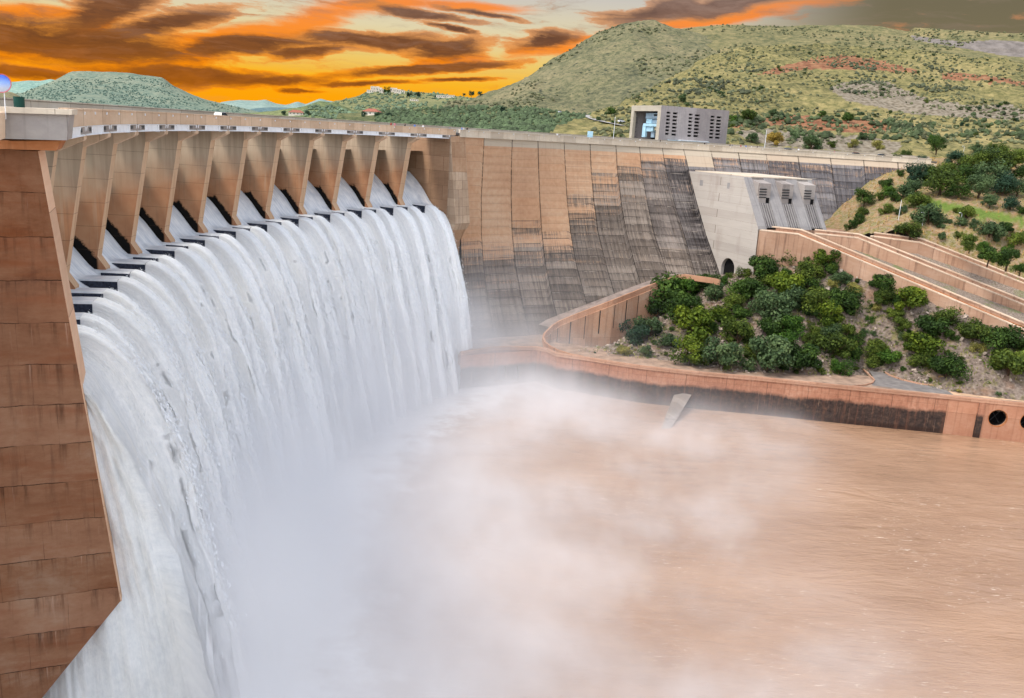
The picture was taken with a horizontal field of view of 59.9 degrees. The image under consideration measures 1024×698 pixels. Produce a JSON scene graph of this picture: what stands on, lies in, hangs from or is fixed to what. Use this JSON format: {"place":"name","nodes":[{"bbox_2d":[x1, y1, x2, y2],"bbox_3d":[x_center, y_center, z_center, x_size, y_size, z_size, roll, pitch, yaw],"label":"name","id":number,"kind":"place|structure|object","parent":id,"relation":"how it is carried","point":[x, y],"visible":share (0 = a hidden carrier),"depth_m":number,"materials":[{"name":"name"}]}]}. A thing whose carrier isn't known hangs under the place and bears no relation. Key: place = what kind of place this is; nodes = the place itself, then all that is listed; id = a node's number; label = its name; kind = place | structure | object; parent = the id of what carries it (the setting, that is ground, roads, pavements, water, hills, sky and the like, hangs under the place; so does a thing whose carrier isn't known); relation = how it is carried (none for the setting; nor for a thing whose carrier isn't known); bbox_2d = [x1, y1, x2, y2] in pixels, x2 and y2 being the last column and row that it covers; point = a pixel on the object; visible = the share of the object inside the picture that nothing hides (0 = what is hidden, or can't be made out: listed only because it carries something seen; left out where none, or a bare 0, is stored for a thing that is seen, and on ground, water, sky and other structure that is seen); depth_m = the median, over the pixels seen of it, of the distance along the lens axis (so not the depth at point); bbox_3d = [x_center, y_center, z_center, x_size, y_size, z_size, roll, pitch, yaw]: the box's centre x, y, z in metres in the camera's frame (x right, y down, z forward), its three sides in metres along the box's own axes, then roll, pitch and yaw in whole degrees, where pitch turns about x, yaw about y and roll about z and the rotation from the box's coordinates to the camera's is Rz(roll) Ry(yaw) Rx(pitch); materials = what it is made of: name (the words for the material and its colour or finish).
{"place":"outdoors","nodes":[
{"label":"outdoors","id":0,"kind":"place"},
{"bbox_2d":[8,79,53,92],"bbox_3d":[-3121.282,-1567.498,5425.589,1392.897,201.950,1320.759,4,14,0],"label":"distant range","id":1,"kind":"structure","parent":0,"point":[21,86],"depth_m":5415.91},
{"bbox_2d":[15,71,256,112],"bbox_3d":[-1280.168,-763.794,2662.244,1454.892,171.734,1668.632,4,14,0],"label":"table mountain","id":2,"kind":"structure","parent":0,"point":[100,76],"depth_m":2803.12,"materials":[{"name":"green plant"}]},
{"bbox_2d":[17,76,248,112],"bbox_3d":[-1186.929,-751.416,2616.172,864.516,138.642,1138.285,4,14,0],"label":"scrub","id":3,"kind":"object","parent":2,"relation":"on","point":[114,82],"visible":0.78,"depth_m":2723.35,"materials":[{"name":"green plant"}]},
{"bbox_2d":[50,171,472,697],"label":"waterfall","id":4,"kind":"structure","parent":0,"point":[150,638],"depth_m":133.06,"materials":[{"name":"white liquid"}]},
{"bbox_2d":[78,205,472,654],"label":"spray","id":5,"kind":"object","parent":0,"point":[209,445],"visible":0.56,"depth_m":142.45,"materials":[{"name":"white liquid"}]},
{"bbox_2d":[220,99,332,108],"bbox_3d":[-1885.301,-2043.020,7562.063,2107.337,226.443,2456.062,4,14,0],"label":"blue mountains","id":6,"kind":"structure","parent":0,"point":[247,104],"depth_m":7561.85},
{"bbox_2d":[246,101,358,118],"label":"ridge","id":7,"kind":"structure","parent":0,"point":[320,103],"depth_m":1111.85,"materials":[{"name":"green plant"}]},
{"bbox_2d":[332,91,470,111],"bbox_3d":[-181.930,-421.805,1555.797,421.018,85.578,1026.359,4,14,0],"label":"town hill","id":8,"kind":"structure","parent":0,"point":[431,103],"depth_m":1727.06,"materials":[{"name":"green plant"}]},
{"bbox_2d":[303,89,473,118],"bbox_3d":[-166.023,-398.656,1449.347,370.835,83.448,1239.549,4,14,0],"label":"scrub","id":9,"kind":"object","parent":8,"relation":"on","point":[331,109],"visible":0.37,"depth_m":1468.36,"materials":[{"name":"green plant"}]},
{"bbox_2d":[336,107,575,124],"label":"scrub slope","id":10,"kind":"structure","parent":0,"point":[358,116],"depth_m":753.48,"materials":[{"name":"green plant"}]},
{"bbox_2d":[374,104,590,132],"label":"scrub","id":11,"kind":"object","parent":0,"point":[452,117],"visible":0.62,"depth_m":649.50,"materials":[{"name":"green plant"}]},
{"bbox_2d":[0,0,1023,104],"label":"sky","id":12,"kind":"structure","parent":0,"point":[284,52],"materials":[{"name":"orange"}]},
{"bbox_2d":[42,382,1023,697],"bbox_3d":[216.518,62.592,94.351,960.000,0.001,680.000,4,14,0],"label":"river","id":13,"kind":"structure","parent":0,"point":[526,540],"depth_m":152.39,"materials":[{"name":"brown liquid"}]},
{"bbox_2d":[0,97,936,697],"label":"dam","id":14,"kind":"structure","parent":13,"relation":"in","point":[546,225],"depth_m":158.58,"materials":[{"name":"concrete"}]},
{"bbox_2d":[0,74,11,118],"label":"convex mirror","id":15,"kind":"object","parent":14,"relation":"on","point":[5,83],"visible":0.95,"depth_m":67.98,"materials":[{"name":"white paint"}]},
{"bbox_2d":[629,105,728,143],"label":"control building","id":16,"kind":"structure","parent":14,"relation":"on","point":[689,123],"depth_m":324.71,"materials":[{"name":"concrete"}]},
{"bbox_2d":[642,113,657,136],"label":"gantry crane","id":17,"kind":"object","parent":16,"relation":"in","point":[651,117],"visible":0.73,"depth_m":329.23,"materials":[{"name":"blue metal"}]},
{"bbox_2d":[689,170,844,274],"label":"intake block","id":18,"kind":"structure","parent":14,"relation":"attached to","point":[738,210],"depth_m":285.99,"materials":[{"name":"concrete"}]},
{"bbox_2d":[458,346,1023,441],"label":"river wall","id":19,"kind":"structure","parent":13,"relation":"in","point":[866,406],"depth_m":238.13,"materials":[{"name":"concrete"}]},
{"bbox_2d":[661,393,690,428],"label":"sloping buttress","id":20,"kind":"structure","parent":19,"relation":"attached to","point":[677,404],"depth_m":232.39,"materials":[{"name":"grey concrete"}]},
{"bbox_2d":[438,20,718,113],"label":"hill","id":21,"kind":"structure","parent":0,"point":[591,76],"depth_m":1113.47,"materials":[{"name":"green plant"}]},
{"bbox_2d":[457,334,1020,401],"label":"terrace","id":22,"kind":"structure","parent":0,"point":[536,340],"depth_m":248.95,"materials":[{"name":"beige concrete"}]},
{"bbox_2d":[542,274,719,355],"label":"ramp wall","id":23,"kind":"structure","parent":22,"relation":"on","point":[598,325],"depth_m":272.76,"materials":[{"name":"concrete"}]},
{"bbox_2d":[539,274,676,326],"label":"ramp","id":24,"kind":"structure","parent":23,"relation":"on","point":[550,321],"depth_m":274.50,"materials":[{"name":"concrete"}]},
{"bbox_2d":[829,357,855,376],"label":"bush","id":25,"kind":"object","parent":22,"relation":"on","point":[838,366],"visible":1,"depth_m":247.53,"materials":[{"name":"green plant"}]},
{"bbox_2d":[460,157,1023,280],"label":"dry slope","id":26,"kind":"structure","parent":0,"point":[836,220],"depth_m":283.94,"materials":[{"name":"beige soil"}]},
{"bbox_2d":[854,187,876,204],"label":"tree","id":27,"kind":"object","parent":26,"relation":"on","point":[863,195],"visible":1,"depth_m":307.50,"materials":[{"name":"green plant"}]},
{"bbox_2d":[896,178,924,197],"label":"bush","id":28,"kind":"object","parent":26,"relation":"on","point":[909,187],"visible":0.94,"depth_m":295.35,"materials":[{"name":"green plant"}]},
{"bbox_2d":[899,220,922,239],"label":"bush","id":29,"kind":"object","parent":26,"relation":"on","point":[912,229],"visible":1,"depth_m":272.96,"materials":[{"name":"green plant"}]},
{"bbox_2d":[903,160,927,180],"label":"tree","id":30,"kind":"object","parent":26,"relation":"on","point":[917,170],"visible":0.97,"depth_m":305.14,"materials":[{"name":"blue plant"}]},
{"bbox_2d":[902,191,931,207],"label":"bush","id":31,"kind":"object","parent":26,"relation":"on","point":[918,199],"visible":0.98,"depth_m":285.46,"materials":[{"name":"green plant"}]},
{"bbox_2d":[910,202,947,223],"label":"bush","id":32,"kind":"object","parent":26,"relation":"on","point":[931,211],"visible":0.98,"depth_m":277.19,"materials":[{"name":"green plant"}]},
{"bbox_2d":[922,164,967,194],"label":"tree","id":33,"kind":"object","parent":26,"relation":"on","point":[945,177],"visible":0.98,"depth_m":288.57,"materials":[{"name":"green plant"}]},
{"bbox_2d":[870,232,1023,290],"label":"flume","id":34,"kind":"object","parent":26,"relation":"on","point":[934,251],"visible":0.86,"depth_m":268.54,"materials":[{"name":"concrete"}]},
{"bbox_2d":[942,181,973,197],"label":"tree","id":35,"kind":"object","parent":26,"relation":"on","point":[957,190],"visible":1,"depth_m":285.52,"materials":[{"name":"green plant"}]},
{"bbox_2d":[952,163,981,182],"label":"tree","id":36,"kind":"object","parent":26,"relation":"on","point":[964,169],"visible":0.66,"depth_m":297.57,"materials":[{"name":"green plant"}]},
{"bbox_2d":[956,150,992,166],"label":"tree","id":37,"kind":"object","parent":26,"relation":"on","point":[973,160],"visible":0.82,"depth_m":308.98,"materials":[{"name":"green plant"}]},
{"bbox_2d":[966,173,998,198],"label":"tree","id":38,"kind":"object","parent":26,"relation":"on","point":[980,182],"visible":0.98,"depth_m":285.15,"materials":[{"name":"green plant"}]},
{"bbox_2d":[965,158,1011,191],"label":"tree","id":39,"kind":"object","parent":26,"relation":"on","point":[992,170],"visible":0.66,"depth_m":295.29,"materials":[{"name":"green plant"}]},
{"bbox_2d":[977,246,1002,266],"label":"bush","id":40,"kind":"object","parent":26,"relation":"on","point":[990,254],"visible":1,"depth_m":247.89,"materials":[{"name":"green plant"}]},
{"bbox_2d":[973,220,1007,237],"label":"bush","id":41,"kind":"object","parent":26,"relation":"on","point":[990,228],"visible":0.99,"depth_m":268.37,"materials":[{"name":"green plant"}]},
{"bbox_2d":[984,146,1017,172],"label":"tree","id":42,"kind":"object","parent":26,"relation":"on","point":[1008,157],"visible":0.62,"depth_m":306.37,"materials":[{"name":"green plant"}]},
{"bbox_2d":[990,170,1022,195],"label":"tree","id":43,"kind":"object","parent":26,"relation":"on","point":[1006,181],"visible":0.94,"depth_m":291.71,"materials":[{"name":"green plant"}]},
{"bbox_2d":[996,247,1020,271],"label":"bush","id":44,"kind":"object","parent":26,"relation":"on","point":[1010,253],"visible":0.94,"depth_m":247.52,"materials":[{"name":"green plant"}]},
{"bbox_2d":[550,43,1023,161],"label":"hill","id":45,"kind":"structure","parent":0,"point":[829,101],"depth_m":639.34,"materials":[{"name":"green plant"}]},
{"bbox_2d":[590,44,1023,144],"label":"scrub","id":46,"kind":"object","parent":45,"relation":"on","point":[995,139],"visible":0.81,"depth_m":598.03,"materials":[{"name":"green plant"}]},
{"bbox_2d":[653,62,967,93],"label":"scrub","id":47,"kind":"object","parent":45,"relation":"on","point":[708,83],"visible":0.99,"depth_m":680.12,"materials":[{"name":"green plant"}]},
{"bbox_2d":[801,133,822,149],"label":"bush","id":48,"kind":"object","parent":45,"relation":"on","point":[809,141],"visible":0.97,"depth_m":403.63,"materials":[{"name":"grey plant"}]},
{"bbox_2d":[727,111,1023,139],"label":"scrub","id":49,"kind":"object","parent":45,"relation":"on","point":[888,122],"visible":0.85,"depth_m":508.71,"materials":[{"name":"green plant"}]},
{"bbox_2d":[928,136,947,154],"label":"tree","id":50,"kind":"object","parent":45,"relation":"on","point":[937,142],"visible":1,"depth_m":397.81,"materials":[{"name":"green plant"}]},
{"bbox_2d":[581,265,1023,413],"bbox_3d":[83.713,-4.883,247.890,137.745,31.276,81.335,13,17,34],"label":"rocky slope","id":51,"kind":"structure","parent":0,"point":[1013,389],"depth_m":254.09,"materials":[{"name":"green plant"}]},
{"bbox_2d":[624,324,650,345],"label":"bush","id":52,"kind":"object","parent":51,"relation":"on","point":[634,334],"visible":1,"depth_m":263.29,"materials":[{"name":"green plant"}]},
{"bbox_2d":[632,315,663,338],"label":"bush","id":53,"kind":"object","parent":51,"relation":"on","point":[655,324],"visible":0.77,"depth_m":266.57,"materials":[{"name":"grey plant"}]},
{"bbox_2d":[644,285,670,315],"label":"bush","id":54,"kind":"object","parent":51,"relation":"on","point":[656,306],"visible":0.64,"depth_m":279.10,"materials":[{"name":"green plant"}]},
{"bbox_2d":[656,332,681,347],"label":"bush","id":55,"kind":"object","parent":51,"relation":"on","point":[667,339],"visible":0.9,"depth_m":257.68,"materials":[{"name":"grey plant"}]},
{"bbox_2d":[650,271,692,303],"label":"bush","id":56,"kind":"object","parent":51,"relation":"on","point":[671,290],"visible":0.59,"depth_m":280.02,"materials":[{"name":"green plant"}]},
{"bbox_2d":[663,292,702,322],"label":"bush","id":57,"kind":"object","parent":51,"relation":"on","point":[689,301],"visible":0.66,"depth_m":268.78,"materials":[{"name":"green plant"}]},
{"bbox_2d":[671,274,700,295],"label":"bush","id":58,"kind":"object","parent":51,"relation":"on","point":[689,284],"visible":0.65,"depth_m":281.34,"materials":[{"name":"green plant"}]},
{"bbox_2d":[667,334,713,365],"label":"bush","id":59,"kind":"object","parent":51,"relation":"on","point":[692,348],"visible":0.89,"depth_m":245.75,"materials":[{"name":"green plant"}]},
{"bbox_2d":[672,304,715,341],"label":"bush","id":60,"kind":"object","parent":51,"relation":"on","point":[695,321],"visible":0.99,"depth_m":258.04,"materials":[{"name":"green plant"}]},
{"bbox_2d":[703,282,724,300],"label":"bush","id":61,"kind":"object","parent":51,"relation":"on","point":[711,293],"visible":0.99,"depth_m":272.49,"materials":[{"name":"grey plant"}]},
{"bbox_2d":[697,336,744,367],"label":"bush","id":62,"kind":"object","parent":51,"relation":"on","point":[730,353],"visible":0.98,"depth_m":242.35,"materials":[{"name":"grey plant"}]},
{"bbox_2d":[707,304,734,322],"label":"bush","id":63,"kind":"object","parent":51,"relation":"on","point":[721,312],"visible":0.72,"depth_m":262.64,"materials":[{"name":"green plant"}]},
{"bbox_2d":[722,292,746,309],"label":"bush","id":64,"kind":"object","parent":51,"relation":"on","point":[731,300],"visible":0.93,"depth_m":264.95,"materials":[{"name":"green plant"}]},
{"bbox_2d":[718,315,755,343],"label":"bush","id":65,"kind":"object","parent":51,"relation":"on","point":[741,328],"visible":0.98,"depth_m":253.81,"materials":[{"name":"green plant"}]},
{"bbox_2d":[725,276,756,298],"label":"bush","id":66,"kind":"object","parent":51,"relation":"on","point":[737,287],"visible":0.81,"depth_m":267.16,"materials":[{"name":"green plant"}]},
{"bbox_2d":[731,304,753,318],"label":"bush","id":67,"kind":"object","parent":51,"relation":"on","point":[739,312],"visible":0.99,"depth_m":261.81,"materials":[{"name":"green plant"}]},
{"bbox_2d":[738,278,766,299],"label":"bush","id":68,"kind":"object","parent":51,"relation":"on","point":[755,287],"visible":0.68,"depth_m":266.46,"materials":[{"name":"green plant"}]},
{"bbox_2d":[748,254,783,280],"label":"bush","id":69,"kind":"object","parent":51,"relation":"on","point":[762,264],"visible":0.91,"depth_m":271.86,"materials":[{"name":"green plant"}]},
{"bbox_2d":[741,334,795,371],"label":"bush","id":70,"kind":"object","parent":51,"relation":"on","point":[777,347],"visible":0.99,"depth_m":242.22,"materials":[{"name":"green plant"}]},
{"bbox_2d":[747,286,791,322],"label":"bush","id":71,"kind":"object","parent":51,"relation":"on","point":[766,301],"visible":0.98,"depth_m":257.17,"materials":[{"name":"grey plant"}]},
{"bbox_2d":[757,317,784,334],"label":"bush","id":72,"kind":"object","parent":51,"relation":"on","point":[767,326],"visible":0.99,"depth_m":254.44,"materials":[{"name":"green plant"}]},
{"bbox_2d":[766,270,804,292],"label":"bush","id":73,"kind":"object","parent":51,"relation":"on","point":[782,280],"visible":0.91,"depth_m":262.95,"materials":[{"name":"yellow plant"}]},
{"bbox_2d":[777,313,804,335],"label":"bush","id":74,"kind":"object","parent":51,"relation":"on","point":[791,322],"visible":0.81,"depth_m":254.65,"materials":[{"name":"green plant"}]},
{"bbox_2d":[775,284,807,309],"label":"bush","id":75,"kind":"object","parent":51,"relation":"on","point":[794,293],"visible":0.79,"depth_m":259.42,"materials":[{"name":"green plant"}]},
{"bbox_2d":[574,266,1023,388],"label":"rubble","id":76,"kind":"object","parent":51,"relation":"on","point":[965,316],"visible":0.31,"depth_m":254.69,"materials":[{"name":"stone"}]},
{"bbox_2d":[778,342,822,370],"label":"bush","id":77,"kind":"object","parent":51,"relation":"on","point":[808,354],"visible":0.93,"depth_m":244.33,"materials":[{"name":"green plant"}]},
{"bbox_2d":[793,259,825,279],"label":"bush","id":78,"kind":"object","parent":51,"relation":"on","point":[806,270],"visible":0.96,"depth_m":265.66,"materials":[{"name":"green plant"}]},
{"bbox_2d":[800,286,829,312],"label":"bush","id":79,"kind":"object","parent":51,"relation":"on","point":[815,295],"visible":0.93,"depth_m":257.91,"materials":[{"name":"green plant"}]},
{"bbox_2d":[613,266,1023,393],"bbox_3d":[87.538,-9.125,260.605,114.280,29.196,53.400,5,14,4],"label":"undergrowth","id":80,"kind":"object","parent":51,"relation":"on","point":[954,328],"visible":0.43,"depth_m":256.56,"materials":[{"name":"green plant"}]},
{"bbox_2d":[811,248,841,270],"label":"bush","id":81,"kind":"object","parent":51,"relation":"on","point":[820,256],"visible":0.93,"depth_m":267.16,"materials":[{"name":"green plant"}]},
{"bbox_2d":[812,298,844,328],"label":"bush","id":82,"kind":"object","parent":51,"relation":"on","point":[828,319],"visible":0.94,"depth_m":256.44,"materials":[{"name":"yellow plant"}]},
{"bbox_2d":[813,330,857,358],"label":"bush","id":83,"kind":"object","parent":51,"relation":"on","point":[839,344],"visible":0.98,"depth_m":250.86,"materials":[{"name":"green plant"}]},
{"bbox_2d":[827,286,865,315],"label":"bush","id":84,"kind":"object","parent":51,"relation":"on","point":[849,301],"visible":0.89,"depth_m":258.48,"materials":[{"name":"green plant"}]},
{"bbox_2d":[861,337,890,355],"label":"bush","id":85,"kind":"object","parent":51,"relation":"on","point":[875,345],"visible":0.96,"depth_m":254.92,"materials":[{"name":"green plant"}]},
{"bbox_2d":[868,273,896,291],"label":"bush","id":86,"kind":"object","parent":51,"relation":"on","point":[879,281],"visible":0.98,"depth_m":258.92,"materials":[{"name":"green plant"}]},
{"bbox_2d":[873,288,895,304],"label":"bush","id":87,"kind":"object","parent":51,"relation":"on","point":[885,296],"visible":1,"depth_m":258.15,"materials":[{"name":"green plant"}]},
{"bbox_2d":[754,226,1023,332],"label":"flume","id":88,"kind":"object","parent":51,"relation":"on","point":[799,244],"visible":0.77,"depth_m":265.70,"materials":[{"name":"concrete"}]},
{"bbox_2d":[877,348,902,364],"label":"bush","id":89,"kind":"object","parent":51,"relation":"on","point":[887,357],"visible":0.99,"depth_m":251.82,"materials":[{"name":"green plant"}]},
{"bbox_2d":[894,286,928,310],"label":"bush","id":90,"kind":"object","parent":51,"relation":"on","point":[912,296],"visible":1,"depth_m":254.68,"materials":[{"name":"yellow plant"}]},
{"bbox_2d":[905,352,935,369],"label":"bush","id":91,"kind":"object","parent":51,"relation":"on","point":[919,358],"visible":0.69,"depth_m":246.50,"materials":[{"name":"green plant"}]},
{"bbox_2d":[902,330,946,356],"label":"bush","id":92,"kind":"object","parent":51,"relation":"on","point":[919,344],"visible":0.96,"depth_m":246.17,"materials":[{"name":"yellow plant"}]},
{"bbox_2d":[913,314,951,335],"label":"bush","id":93,"kind":"object","parent":51,"relation":"on","point":[929,324],"visible":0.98,"depth_m":248.45,"materials":[{"name":"green plant"}]},
{"bbox_2d":[933,306,964,326],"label":"bush","id":94,"kind":"object","parent":51,"relation":"on","point":[951,314],"visible":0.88,"depth_m":249.26,"materials":[{"name":"green plant"}]},
{"bbox_2d":[927,350,972,380],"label":"bush","id":95,"kind":"object","parent":51,"relation":"on","point":[944,365],"visible":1,"depth_m":240.23,"materials":[{"name":"green plant"}]},
{"bbox_2d":[956,317,993,341],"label":"bush","id":96,"kind":"object","parent":51,"relation":"on","point":[970,329],"visible":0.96,"depth_m":244.79,"materials":[{"name":"green plant"}]},
{"bbox_2d":[979,323,1023,350],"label":"bush","id":97,"kind":"object","parent":51,"relation":"on","point":[1001,337],"visible":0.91,"depth_m":240.12,"materials":[{"name":"green plant"}]},
{"bbox_2d":[983,348,1023,375],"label":"bush","id":98,"kind":"object","parent":51,"relation":"on","point":[1009,359],"visible":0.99,"depth_m":235.97,"materials":[{"name":"green plant"}]},
{"bbox_2d":[683,25,1023,62],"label":"plateau hill","id":99,"kind":"structure","parent":0,"point":[1001,45],"depth_m":1191.88,"materials":[{"name":"green plant"}]},
{"bbox_2d":[447,23,1023,106],"bbox_3d":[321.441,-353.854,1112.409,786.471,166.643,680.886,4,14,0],"label":"scrub","id":100,"kind":"object","parent":99,"relation":"on","point":[687,61],"visible":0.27,"depth_m":1155.97,"materials":[{"name":"green plant"}]},
{"bbox_2d":[870,371,952,394],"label":"roadway","id":101,"kind":"structure","parent":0,"point":[882,379],"depth_m":241.31,"materials":[{"name":"concrete"}]},
{"bbox_2d":[853,250,1023,321],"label":"gravel strip","id":102,"kind":"object","parent":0,"point":[1014,313],"visible":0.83,"depth_m":259.20,"materials":[{"name":"beige gravel"}]},
{"bbox_2d":[814,229,1023,312],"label":"flume","id":103,"kind":"object","parent":102,"relation":"on","point":[879,250],"visible":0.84,"depth_m":266.75,"materials":[{"name":"concrete"}]},
{"bbox_2d":[910,253,1023,298],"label":"gravel strip","id":104,"kind":"object","parent":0,"point":[1010,290],"visible":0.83,"depth_m":264.03,"materials":[{"name":"beige gravel"}]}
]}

